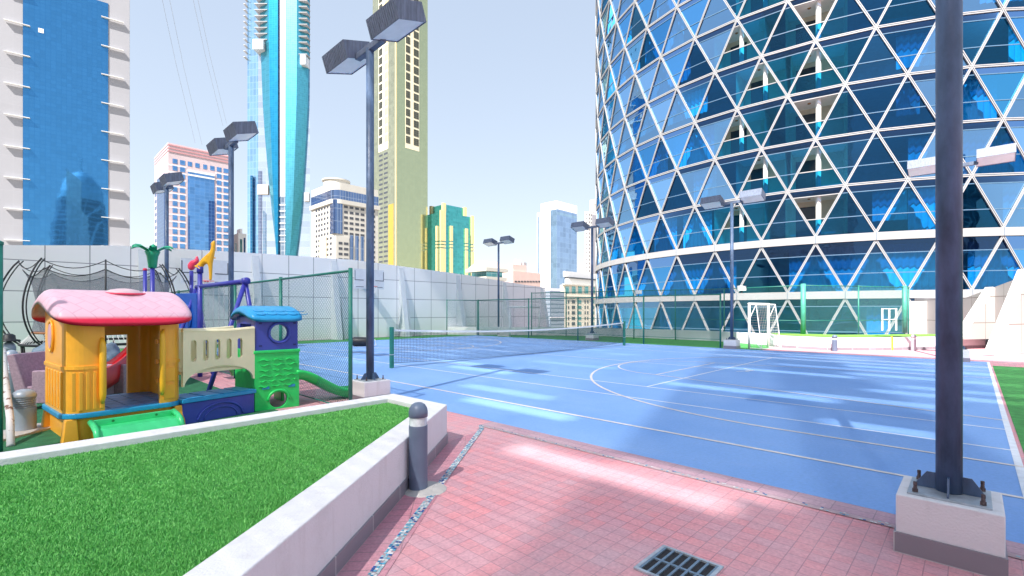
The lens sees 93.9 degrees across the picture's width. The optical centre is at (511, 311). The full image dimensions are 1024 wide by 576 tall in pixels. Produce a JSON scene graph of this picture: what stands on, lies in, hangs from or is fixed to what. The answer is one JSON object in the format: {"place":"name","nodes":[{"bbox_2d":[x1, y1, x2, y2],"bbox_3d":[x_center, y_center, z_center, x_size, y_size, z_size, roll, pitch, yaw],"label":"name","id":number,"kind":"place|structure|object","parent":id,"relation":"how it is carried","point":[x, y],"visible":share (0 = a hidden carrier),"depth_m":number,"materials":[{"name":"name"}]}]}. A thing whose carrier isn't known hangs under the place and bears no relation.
{"place":"outdoors","nodes":[
{"label":"outdoors","id":0,"kind":"place"},
{"bbox_2d":[0,0,129,245],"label":"white fin tower","id":1,"kind":"structure","parent":0,"point":[64,122],"depth_m":112.57,"materials":[{"name":"blue glass"}]},
{"bbox_2d":[154,143,227,250],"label":"pink striped block","id":2,"kind":"structure","parent":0,"point":[198,208],"depth_m":176.82,"materials":[{"name":"stone"}]},
{"bbox_2d":[173,161,213,247],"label":"window","id":3,"kind":"structure","parent":2,"relation":"in","point":[197,165],"depth_m":171.57,"materials":[{"name":"blue glass"}]},
{"bbox_2d":[0,402,409,575],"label":"grass","id":4,"kind":"structure","parent":0,"point":[18,485],"depth_m":2.93,"materials":[{"name":"green plant"}]},
{"bbox_2d":[243,0,310,256],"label":"curved blade tower","id":5,"kind":"structure","parent":0,"point":[278,46],"depth_m":256.72,"materials":[{"name":"teal glass"}]},
{"bbox_2d":[309,177,379,262],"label":"cream hotel","id":6,"kind":"structure","parent":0,"point":[337,208],"depth_m":154.45,"materials":[{"name":"beige concrete"}]},
{"bbox_2d":[130,0,643,313],"label":"sky","id":7,"kind":"structure","parent":0,"point":[512,83],"materials":[{"name":"blue"}]},
{"bbox_2d":[373,0,427,269],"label":"gold tower","id":8,"kind":"structure","parent":0,"point":[401,126],"depth_m":226.31,"materials":[{"name":"green concrete"}]},
{"bbox_2d":[428,203,473,275],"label":"teal gold block","id":9,"kind":"structure","parent":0,"point":[450,239],"depth_m":235.72,"materials":[{"name":"teal glass"}]},
{"bbox_2d":[465,260,507,280],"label":"pavilion block","id":10,"kind":"structure","parent":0,"point":[484,269],"depth_m":131.74,"materials":[{"name":"white concrete"}]},
{"bbox_2d":[502,259,540,286],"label":"pink block","id":11,"kind":"structure","parent":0,"point":[517,273],"depth_m":148.69,"materials":[{"name":"white paint"}]},
{"bbox_2d":[537,212,540,272],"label":"grey slab","id":12,"kind":"structure","parent":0,"point":[539,242],"depth_m":330.48,"materials":[{"name":"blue concrete"}]},
{"bbox_2d":[546,288,563,326],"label":"louvred block","id":13,"kind":"structure","parent":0,"point":[555,308],"depth_m":106.54,"materials":[{"name":"concrete"}]},
{"bbox_2d":[541,201,576,290],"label":"white slab tower","id":14,"kind":"structure","parent":0,"point":[558,245],"depth_m":305.25,"materials":[{"name":"blue glass"}]},
{"bbox_2d":[585,199,599,273],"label":"ribbed tower","id":15,"kind":"structure","parent":0,"point":[590,218],"depth_m":422.45,"materials":[{"name":"white concrete"}]},
{"bbox_2d":[191,337,1023,575],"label":"paving","id":16,"kind":"structure","parent":0,"point":[506,504],"depth_m":3.38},
{"bbox_2d":[3,375,277,451],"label":"play turf","id":17,"kind":"structure","parent":16,"relation":"on","point":[46,437],"depth_m":5.95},
{"bbox_2d":[0,241,3,451],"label":"corner post","id":18,"kind":"object","parent":17,"relation":"on","point":[1,345],"visible":0.85,"depth_m":5.00,"materials":[{"name":"metal"}]},
{"bbox_2d":[3,348,14,446],"bbox_3d":[-6.179,1.005,5.855,1.709,1.030,0.084,0,0,41],"label":"leaning pole","id":19,"kind":"object","parent":17,"relation":"on","point":[10,421],"visible":0.8,"depth_m":5.68,"materials":[{"name":"white paint"}]},
{"bbox_2d":[3,423,49,440],"bbox_3d":[-6.075,1.484,5.825,0.450,0.029,0.950,0,0,0],"label":"concrete pad","id":20,"kind":"object","parent":17,"relation":"on","point":[39,428],"visible":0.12,"depth_m":5.86,"materials":[{"name":"beige concrete"}]},
{"bbox_2d":[11,389,36,430],"bbox_3d":[-6.100,1.220,5.980,0.237,0.500,0.237,0,0,0],"label":"louvred bollard","id":21,"kind":"object","parent":20,"relation":"on","point":[24,401],"visible":0.88,"depth_m":5.91,"materials":[{"name":"grey metal"}]},
{"bbox_2d":[7,351,125,403],"bbox_3d":[-7.103,1.072,7.704,1.146,0.856,0.870,0,0,-8],"label":"slide","id":22,"kind":"object","parent":17,"relation":"on","point":[27,370],"visible":0.25,"depth_m":7.29,"materials":[{"name":"pink plastic"}]},
{"bbox_2d":[31,342,119,361],"bbox_3d":[-9.311,1.076,10.384,1.945,0.848,0.910,0,0,0],"label":"climbing rock","id":23,"kind":"object","parent":17,"relation":"on","point":[113,350],"visible":0.09,"depth_m":10.15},
{"bbox_2d":[3,258,188,352],"bbox_3d":[-11.850,0.056,13.950,4.101,2.861,4.101,0,0,-18],"label":"trampoline","id":24,"kind":"object","parent":17,"relation":"on","point":[106,283],"visible":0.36,"depth_m":12.71,"materials":[{"name":"black metal"}]},
{"bbox_2d":[107,241,217,388],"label":"climbing tower","id":25,"kind":"structure","parent":17,"relation":"on","point":[152,252],"depth_m":10.96,"materials":[{"name":"purple plastic"}]},
{"bbox_2d":[31,288,347,442],"bbox_3d":[-4.306,0.600,7.199,1.815,1.800,4.028,0,0,37],"label":"play set","id":26,"kind":"object","parent":17,"relation":"on","point":[164,351],"visible":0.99,"depth_m":6.21,"materials":[{"name":"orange plastic"}]},
{"bbox_2d":[180,277,251,390],"bbox_3d":[-6.267,0.441,9.939,3.560,2.142,1.028,0,0,44],"label":"swing set","id":27,"kind":"object","parent":17,"relation":"on","point":[245,281],"visible":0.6,"depth_m":9.22,"materials":[{"name":"black purple-blue painted steel"}]},
{"bbox_2d":[150,172,184,290],"bbox_3d":[-12.201,-1.619,16.899,2.360,6.238,0.588,0,0,44],"label":"floodlight pole","id":28,"kind":"object","parent":16,"relation":"on","point":[166,183],"visible":0.56,"depth_m":16.85,"materials":[{"name":"metal"}]},
{"bbox_2d":[0,394,447,575],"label":"lawn planter","id":29,"kind":"object","parent":16,"relation":"on","point":[328,523],"visible":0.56,"depth_m":3.03,"materials":[{"name":"white paint"}]},
{"bbox_2d":[206,121,258,325],"bbox_3d":[-7.381,-1.619,12.569,2.360,6.238,0.588,0,0,44],"label":"floodlight pole","id":30,"kind":"object","parent":16,"relation":"on","point":[235,133],"visible":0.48,"depth_m":12.52,"materials":[{"name":"metal"}]},
{"bbox_2d":[169,268,352,402],"bbox_3d":[-7.202,0.430,11.693,13.458,2.140,0.058,0,0,44],"label":"chain link fence","id":31,"kind":"object","parent":16,"relation":"on","point":[280,280],"visible":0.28,"depth_m":7.87,"materials":[{"name":"green metal"}]},
{"bbox_2d":[3,245,549,352],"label":"panel wall","id":32,"kind":"structure","parent":16,"relation":"on","point":[407,298],"depth_m":25.03,"materials":[{"name":"concrete"}]},
{"bbox_2d":[181,258,227,283],"bbox_3d":[-13.263,-1.574,20.700,1.278,1.351,1.310,0,0,0],"label":"basketball hoop","id":33,"kind":"object","parent":32,"relation":"attached to","point":[220,271],"visible":0.59,"depth_m":20.80,"materials":[{"name":"white paint"}]},
{"bbox_2d":[354,268,383,293],"bbox_3d":[-7.846,-1.634,26.319,1.278,1.351,1.310,0,0,0],"label":"basketball hoop","id":34,"kind":"object","parent":32,"relation":"attached to","point":[359,278],"visible":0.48,"depth_m":26.09,"materials":[{"name":"white paint"}]},
{"bbox_2d":[322,0,425,399],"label":"floodlight pole","id":35,"kind":"object","parent":16,"relation":"on","point":[394,20],"visible":0.97,"depth_m":7.93,"materials":[{"name":"metal"}]},
{"bbox_2d":[336,432,475,575],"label":"planter border paving","id":36,"kind":"structure","parent":16,"relation":"on","point":[366,556],"depth_m":3.33,"materials":[{"name":"pink paving tile"}]},
{"bbox_2d":[404,481,446,497],"bbox_3d":[-0.740,1.489,4.030,0.380,0.018,0.380,0,0,0],"label":"bollard footing","id":37,"kind":"object","parent":16,"relation":"on","point":[433,488],"visible":0.67,"depth_m":3.95,"materials":[{"name":"concrete"}]},
{"bbox_2d":[409,402,427,490],"bbox_3d":[-0.790,1.125,4.030,0.159,0.720,0.159,0,0,0],"label":"bollard light","id":38,"kind":"object","parent":37,"relation":"on","point":[418,449],"visible":1,"depth_m":3.97,"materials":[{"name":"metal"}]},
{"bbox_2d":[120,334,1023,451],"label":"turf strip","id":39,"kind":"object","parent":16,"relation":"on","point":[1011,381],"visible":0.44,"depth_m":12.53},
{"bbox_2d":[483,235,514,333],"bbox_3d":[-0.869,-1.639,30.901,2.360,6.238,0.588,0,0,44],"label":"floodlight pole","id":40,"kind":"object","parent":39,"relation":"on","point":[509,239],"visible":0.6,"depth_m":30.84,"materials":[{"name":"metal"}]},
{"bbox_2d":[571,217,614,340],"bbox_3d":[4.171,-1.619,24.901,2.360,6.238,0.588,0,0,44],"label":"floodlight pole","id":41,"kind":"object","parent":39,"relation":"on","point":[605,222],"visible":0.85,"depth_m":24.84,"materials":[{"name":"metal"}]},
{"bbox_2d":[478,293,720,347],"bbox_3d":[3.221,0.380,24.702,14.818,2.240,0.068,0,0,44],"label":"chain link fence","id":42,"kind":"object","parent":39,"relation":"on","point":[654,296],"visible":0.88,"depth_m":22.63,"materials":[{"name":"green metal"}]},
{"bbox_2d":[447,327,766,344],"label":"parapet","id":43,"kind":"structure","parent":39,"relation":"on","point":[742,337],"depth_m":26.80,"materials":[{"name":"white paint"}]},
{"bbox_2d":[531,284,908,339],"bbox_3d":[9.324,0.150,24.072,18.915,2.700,4.272,0,0,20],"label":"tall court fence","id":44,"kind":"object","parent":39,"relation":"on","point":[904,307],"visible":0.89,"depth_m":22.23,"materials":[{"name":"green metal"}]},
{"bbox_2d":[700,188,765,348],"bbox_3d":[8.871,-1.619,19.301,2.360,6.238,0.588,0,0,44],"label":"floodlight pole","id":45,"kind":"object","parent":39,"relation":"on","point":[745,197],"visible":1,"depth_m":19.25,"materials":[{"name":"metal"}]},
{"bbox_2d":[748,303,780,349],"bbox_3d":[10.173,0.578,19.246,1.290,1.845,0.616,0,0,-28],"label":"football goal","id":46,"kind":"object","parent":39,"relation":"on","point":[767,329],"visible":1,"depth_m":19.18,"materials":[{"name":"white paint"}]},
{"bbox_2d":[206,335,1023,543],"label":"sports court","id":47,"kind":"object","parent":16,"relation":"on","point":[901,386],"visible":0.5,"depth_m":7.69,"materials":[{"name":"blue plastic"}]},
{"bbox_2d":[389,321,625,367],"bbox_3d":[0.879,0.955,16.862,0.104,1.090,11.804,0,0,44],"label":"tennis net","id":48,"kind":"object","parent":47,"relation":"on","point":[499,343],"visible":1,"depth_m":15.23,"materials":[{"name":"fabric"}]},
{"bbox_2d":[301,345,1004,429],"bbox_3d":[-1.899,1.494,13.915,22.750,0.001,0.044,0,0,44],"label":"court marking","id":49,"kind":"object","parent":47,"relation":"on","point":[719,395],"visible":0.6,"depth_m":8.31,"materials":[{"name":"white paint"}]},
{"bbox_2d":[303,351,1009,449],"bbox_3d":[-2.767,1.494,13.015,22.750,0.001,0.042,0,0,44],"label":"court marking","id":50,"kind":"object","parent":47,"relation":"on","point":[714,408],"visible":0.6,"depth_m":7.11,"materials":[{"name":"white paint"}]},
{"bbox_2d":[301,364,1023,498],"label":"court marking","id":51,"kind":"object","parent":47,"relation":"on","point":[691,436],"depth_m":5.58,"materials":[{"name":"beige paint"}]},
{"bbox_2d":[590,357,1023,466],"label":"court marking","id":52,"kind":"object","parent":47,"relation":"on","point":[591,378],"visible":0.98,"depth_m":6.37,"materials":[{"name":"beige paint"}]},
{"bbox_2d":[907,143,1015,361],"bbox_3d":[13.451,-1.619,14.401,2.360,6.238,0.588,0,0,44],"label":"floodlight pole","id":53,"kind":"object","parent":47,"relation":"on","point":[995,155],"visible":0.61,"depth_m":14.05,"materials":[{"name":"grey metal"}]},
{"bbox_2d":[987,362,1023,496],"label":"court marking","id":54,"kind":"object","parent":47,"relation":"on","point":[1017,460],"visible":1,"depth_m":5.67,"materials":[{"name":"white paint"}]},
{"bbox_2d":[633,544,723,575],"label":"floor drain","id":55,"kind":"object","parent":16,"relation":"on","point":[663,560],"visible":1,"depth_m":2.82,"materials":[{"name":"metal"}]},
{"bbox_2d":[368,425,1019,575],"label":"mosaic tile strip","id":56,"kind":"object","parent":16,"relation":"on","point":[393,548],"visible":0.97,"depth_m":3.51,"materials":[{"name":"grey tile"}]},
{"bbox_2d":[366,425,1023,575],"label":"mosaic grout","id":57,"kind":"object","parent":16,"relation":"on","point":[770,496],"visible":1,"depth_m":3.91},
{"bbox_2d":[480,422,1023,555],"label":"paving border","id":58,"kind":"object","parent":16,"relation":"on","point":[1012,547],"visible":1,"depth_m":4.21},
{"bbox_2d":[769,333,985,350],"bbox_3d":[15.418,1.240,19.920,8.963,0.520,3.369,0,0,0],"label":"curved planter","id":59,"kind":"object","parent":16,"relation":"on","point":[874,342],"visible":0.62,"depth_m":18.73,"materials":[{"name":"white paint"}]},
{"bbox_2d":[893,0,1007,575],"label":"floodlight pole","id":60,"kind":"object","parent":16,"relation":"on","point":[948,514],"visible":1,"depth_m":2.94,"materials":[{"name":"grey metal"}]},
{"bbox_2d":[905,269,1023,355],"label":"white annex","id":61,"kind":"object","parent":16,"relation":"on","point":[993,317],"visible":0.71,"depth_m":18.94,"materials":[{"name":"beige paint"}]},
{"bbox_2d":[629,314,641,328],"bbox_3d":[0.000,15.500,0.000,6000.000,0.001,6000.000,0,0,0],"label":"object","id":62,"kind":"structure","parent":0,"point":[636,323],"depth_m":616.25,"materials":[{"name":"blue glass"}]},
{"bbox_2d":[234,229,245,251],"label":"white apartment","id":63,"kind":"structure","parent":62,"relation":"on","point":[239,241],"depth_m":191.33,"materials":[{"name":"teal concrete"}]},
{"bbox_2d":[560,271,595,327],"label":"beige apartments","id":64,"kind":"structure","parent":62,"relation":"on","point":[576,282],"depth_m":135.47,"materials":[{"name":"beige concrete"}]},
{"bbox_2d":[595,0,1023,334],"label":"round glass tower","id":65,"kind":"structure","parent":0,"point":[814,120],"depth_m":36.74,"materials":[{"name":"glass"}]},
{"bbox_2d":[663,301,691,328],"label":"window","id":66,"kind":"structure","parent":65,"relation":"in","point":[679,319],"depth_m":42.74,"materials":[{"name":"blue glass"}]},
{"bbox_2d":[678,252,712,290],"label":"window","id":67,"kind":"structure","parent":65,"relation":"in","point":[694,265],"depth_m":41.31,"materials":[{"name":"blue glass"}]},
{"bbox_2d":[679,161,712,202],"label":"window","id":68,"kind":"structure","parent":65,"relation":"in","point":[694,177],"depth_m":41.31,"materials":[{"name":"blue glass"}]},
{"bbox_2d":[697,204,729,241],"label":"window","id":69,"kind":"structure","parent":65,"relation":"in","point":[714,219],"depth_m":39.96,"materials":[{"name":"blue glass"}]},
{"bbox_2d":[697,255,734,293],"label":"window","id":70,"kind":"structure","parent":65,"relation":"in","point":[715,277],"depth_m":39.94,"materials":[{"name":"blue glass"}]},
{"bbox_2d":[697,162,734,204],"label":"window","id":71,"kind":"structure","parent":65,"relation":"in","point":[716,184],"depth_m":39.87,"materials":[{"name":"blue glass"}]},
{"bbox_2d":[697,111,734,155],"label":"window","id":72,"kind":"structure","parent":65,"relation":"in","point":[713,130],"depth_m":39.93,"materials":[{"name":"blue glass"}]},
{"bbox_2d":[697,75,734,119],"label":"window","id":73,"kind":"structure","parent":65,"relation":"in","point":[717,101],"depth_m":39.91,"materials":[{"name":"blue glass"}]},
{"bbox_2d":[717,151,758,195],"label":"window","id":74,"kind":"structure","parent":65,"relation":"in","point":[736,169],"depth_m":38.64,"materials":[{"name":"blue glass"}]},
{"bbox_2d":[717,59,758,95],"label":"window","id":75,"kind":"structure","parent":65,"relation":"in","point":[753,63],"depth_m":38.63,"materials":[{"name":"blue glass"}]},
{"bbox_2d":[717,248,759,289],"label":"window","id":76,"kind":"structure","parent":65,"relation":"in","point":[743,258],"depth_m":38.54,"materials":[{"name":"blue glass"}]},
{"bbox_2d":[739,99,784,145],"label":"window","id":77,"kind":"structure","parent":65,"relation":"in","point":[760,118],"depth_m":37.44,"materials":[{"name":"blue glass"}]},
{"bbox_2d":[739,4,784,52],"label":"window","id":78,"kind":"structure","parent":65,"relation":"in","point":[759,26],"depth_m":37.44,"materials":[{"name":"blue glass"}]},
{"bbox_2d":[739,299,785,333],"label":"window","id":79,"kind":"structure","parent":65,"relation":"in","point":[743,303],"depth_m":37.45,"materials":[{"name":"blue glass"}]},
{"bbox_2d":[739,250,785,292],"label":"window","id":80,"kind":"structure","parent":65,"relation":"in","point":[761,274],"depth_m":37.42,"materials":[{"name":"blue glass"}]},
{"bbox_2d":[741,194,784,237],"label":"window","id":81,"kind":"structure","parent":65,"relation":"in","point":[760,214],"depth_m":37.38,"materials":[{"name":"blue glass"}]},
{"bbox_2d":[770,302,800,333],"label":"window","id":82,"kind":"structure","parent":65,"relation":"in","point":[789,314],"depth_m":36.30,"materials":[{"name":"blue glass"}]},
{"bbox_2d":[763,244,813,289],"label":"window","id":83,"kind":"structure","parent":65,"relation":"in","point":[787,261],"depth_m":36.32,"materials":[{"name":"blue glass"}]},
{"bbox_2d":[764,141,812,176],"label":"window","id":84,"kind":"structure","parent":65,"relation":"in","point":[806,145],"depth_m":36.32,"materials":[{"name":"blue glass"}]},
{"bbox_2d":[764,99,812,146],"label":"window","id":85,"kind":"structure","parent":65,"relation":"in","point":[789,127],"depth_m":36.32,"materials":[{"name":"blue glass"}]},
{"bbox_2d":[764,43,812,93],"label":"window","id":86,"kind":"structure","parent":65,"relation":"in","point":[786,65],"depth_m":36.32,"materials":[{"name":"blue glass"}]},
{"bbox_2d":[764,4,812,53],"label":"window","id":87,"kind":"structure","parent":65,"relation":"in","point":[789,31],"depth_m":36.32,"materials":[{"name":"blue glass"}]},
{"bbox_2d":[596,0,1023,328],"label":"window","id":88,"kind":"structure","parent":65,"relation":"in","point":[1002,46],"depth_m":43.77,"materials":[{"name":"blue glass"}]},
{"bbox_2d":[790,187,841,197],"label":"window","id":89,"kind":"structure","parent":65,"relation":"in","point":[830,190],"depth_m":35.32,"materials":[{"name":"blue glass"}]},
{"bbox_2d":[789,299,842,333],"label":"window","id":90,"kind":"structure","parent":65,"relation":"in","point":[797,301],"depth_m":35.27,"materials":[{"name":"blue glass"}]},
{"bbox_2d":[790,86,842,101],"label":"window","id":91,"kind":"structure","parent":65,"relation":"in","point":[834,90],"depth_m":35.32,"materials":[{"name":"blue glass"}]},
{"bbox_2d":[817,188,873,235],"bbox_3d":[23.955,-7.303,34.414,3.572,3.523,0.100,0,0,28],"label":"window","id":92,"kind":"structure","parent":65,"relation":"in","point":[845,217],"depth_m":34.42,"materials":[{"name":"blue glass"}]},
{"bbox_2d":[818,133,872,168],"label":"window","id":93,"kind":"structure","parent":65,"relation":"in","point":[861,137],"depth_m":34.41,"materials":[{"name":"blue glass"}]},
{"bbox_2d":[818,88,872,136],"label":"window","id":94,"kind":"structure","parent":65,"relation":"in","point":[846,117],"depth_m":34.42,"materials":[{"name":"blue glass"}]},
{"bbox_2d":[818,0,872,38],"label":"window","id":95,"kind":"structure","parent":65,"relation":"in","point":[846,16],"depth_m":34.43,"materials":[{"name":"blue glass"}]},
{"bbox_2d":[818,241,873,287],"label":"window","id":96,"kind":"structure","parent":65,"relation":"in","point":[844,258],"depth_m":34.42,"materials":[{"name":"blue glass"}]},
{"bbox_2d":[819,30,872,80],"bbox_3d":[23.958,-18.110,34.419,3.572,3.618,0.088,0,0,28],"label":"window","id":97,"kind":"structure","parent":65,"relation":"in","point":[844,51],"depth_m":34.42,"materials":[{"name":"blue glass"}]},
{"bbox_2d":[859,0,888,23],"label":"window","id":98,"kind":"structure","parent":65,"relation":"in","point":[875,8],"depth_m":33.64,"materials":[{"name":"blue glass"}]},
{"bbox_2d":[848,298,901,332],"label":"window","id":99,"kind":"structure","parent":65,"relation":"in","point":[885,299],"depth_m":33.62,"materials":[{"name":"blue glass"}]},
{"bbox_2d":[847,134,903,183],"bbox_3d":[25.557,-10.874,33.624,3.572,3.618,0.101,0,0,24],"label":"window","id":100,"kind":"structure","parent":65,"relation":"in","point":[876,164],"depth_m":33.63,"materials":[{"name":"blue glass"}]},
{"bbox_2d":[848,181,904,228],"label":"window","id":101,"kind":"structure","parent":65,"relation":"in","point":[875,200],"depth_m":33.63,"materials":[{"name":"blue glass"}]},
{"bbox_2d":[848,76,904,126],"bbox_3d":[25.560,-14.492,33.630,3.572,3.618,0.088,0,0,24],"label":"window","id":102,"kind":"structure","parent":65,"relation":"in","point":[874,97],"depth_m":33.63,"materials":[{"name":"blue glass"}]},
{"bbox_2d":[878,238,934,272],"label":"window","id":103,"kind":"structure","parent":65,"relation":"in","point":[923,244],"depth_m":32.98,"materials":[{"name":"blue glass"}]},
{"bbox_2d":[878,182,934,231],"bbox_3d":[27.211,-7.303,32.948,3.572,3.523,0.100,0,0,20],"label":"window","id":104,"kind":"structure","parent":65,"relation":"in","point":[907,213],"depth_m":32.95,"materials":[{"name":"blue glass"}]},
{"bbox_2d":[879,126,934,175],"bbox_3d":[27.213,-10.874,32.954,3.572,3.618,0.088,0,0,20],"label":"window","id":105,"kind":"structure","parent":65,"relation":"in","point":[906,145],"depth_m":32.97,"materials":[{"name":"blue glass"}]},
{"bbox_2d":[879,77,934,128],"bbox_3d":[27.211,-14.492,32.948,3.572,3.618,0.101,0,0,20],"label":"window","id":106,"kind":"structure","parent":65,"relation":"in","point":[908,108],"depth_m":32.95,"materials":[{"name":"blue glass"}]},
{"bbox_2d":[879,19,934,70],"bbox_3d":[27.213,-18.110,32.954,3.572,3.618,0.088,0,0,20],"label":"window","id":107,"kind":"structure","parent":65,"relation":"in","point":[906,40],"depth_m":32.95,"materials":[{"name":"blue glass"}]},
{"bbox_2d":[879,0,934,24],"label":"window","id":108,"kind":"structure","parent":65,"relation":"in","point":[898,10],"depth_m":32.99,"materials":[{"name":"blue glass"}]},
{"bbox_2d":[911,69,967,111],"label":"window","id":109,"kind":"structure","parent":65,"relation":"in","point":[925,82],"depth_m":32.58,"materials":[{"name":"blue glass"}]},
{"bbox_2d":[911,28,967,71],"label":"window","id":110,"kind":"structure","parent":65,"relation":"in","point":[925,61],"depth_m":32.58,"materials":[{"name":"blue glass"}]},
{"bbox_2d":[963,179,999,227],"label":"window","id":111,"kind":"structure","parent":65,"relation":"in","point":[976,213],"depth_m":31.91,"materials":[{"name":"blue glass"}]},
{"bbox_2d":[963,121,999,171],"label":"window","id":112,"kind":"structure","parent":65,"relation":"in","point":[977,135],"depth_m":31.92,"materials":[{"name":"blue glass"}]},
{"bbox_2d":[963,236,1000,270],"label":"window","id":113,"kind":"structure","parent":65,"relation":"in","point":[984,242],"depth_m":31.88,"materials":[{"name":"blue glass"}]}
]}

